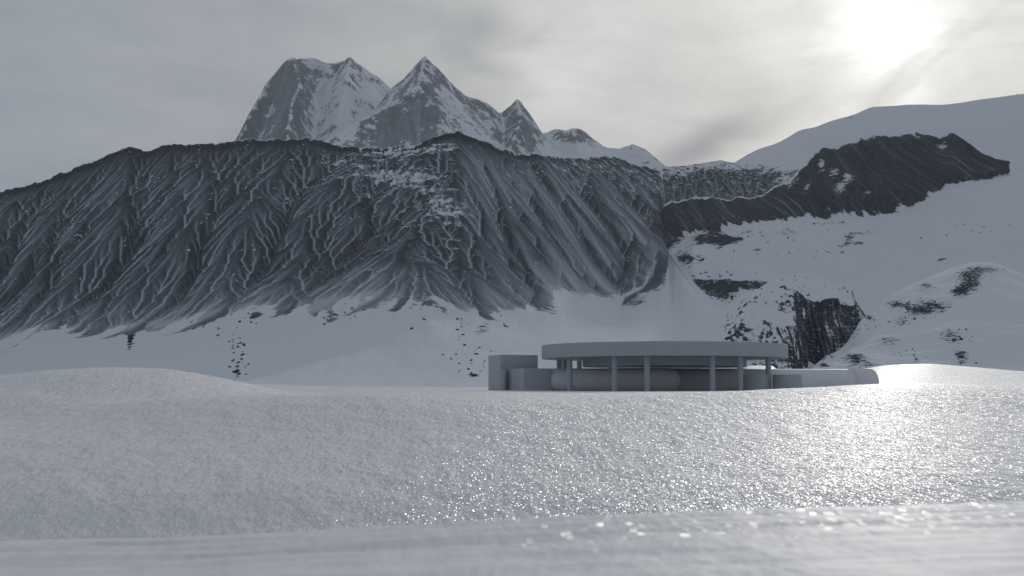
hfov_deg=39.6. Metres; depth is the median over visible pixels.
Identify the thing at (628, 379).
tube module
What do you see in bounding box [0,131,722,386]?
mountain ridge
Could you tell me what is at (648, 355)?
round pavilion
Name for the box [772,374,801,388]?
wall
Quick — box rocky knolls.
[708,273,866,368]
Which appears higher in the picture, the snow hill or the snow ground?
the snow hill
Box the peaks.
[236,57,664,167]
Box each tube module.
[551,368,679,390]
[671,368,878,390]
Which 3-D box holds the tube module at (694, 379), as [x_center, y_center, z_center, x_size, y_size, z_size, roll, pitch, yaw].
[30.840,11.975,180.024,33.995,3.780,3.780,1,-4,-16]
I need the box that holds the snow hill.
[735,94,1023,172]
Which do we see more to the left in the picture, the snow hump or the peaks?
the peaks
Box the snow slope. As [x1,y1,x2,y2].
[661,130,1023,314]
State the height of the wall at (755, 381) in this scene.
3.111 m
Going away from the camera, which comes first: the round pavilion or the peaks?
the round pavilion
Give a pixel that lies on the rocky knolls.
(810, 320)
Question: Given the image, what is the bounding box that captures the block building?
[488,355,550,390]
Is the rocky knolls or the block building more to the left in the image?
the block building
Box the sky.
[0,0,1023,191]
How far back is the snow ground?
30.18 m
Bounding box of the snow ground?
[0,364,1023,575]
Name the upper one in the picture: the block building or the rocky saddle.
the rocky saddle
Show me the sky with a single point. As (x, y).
(683, 82)
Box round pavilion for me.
[542,341,787,390]
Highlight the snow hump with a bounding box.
[810,262,1023,370]
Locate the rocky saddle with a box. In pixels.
[654,160,800,203]

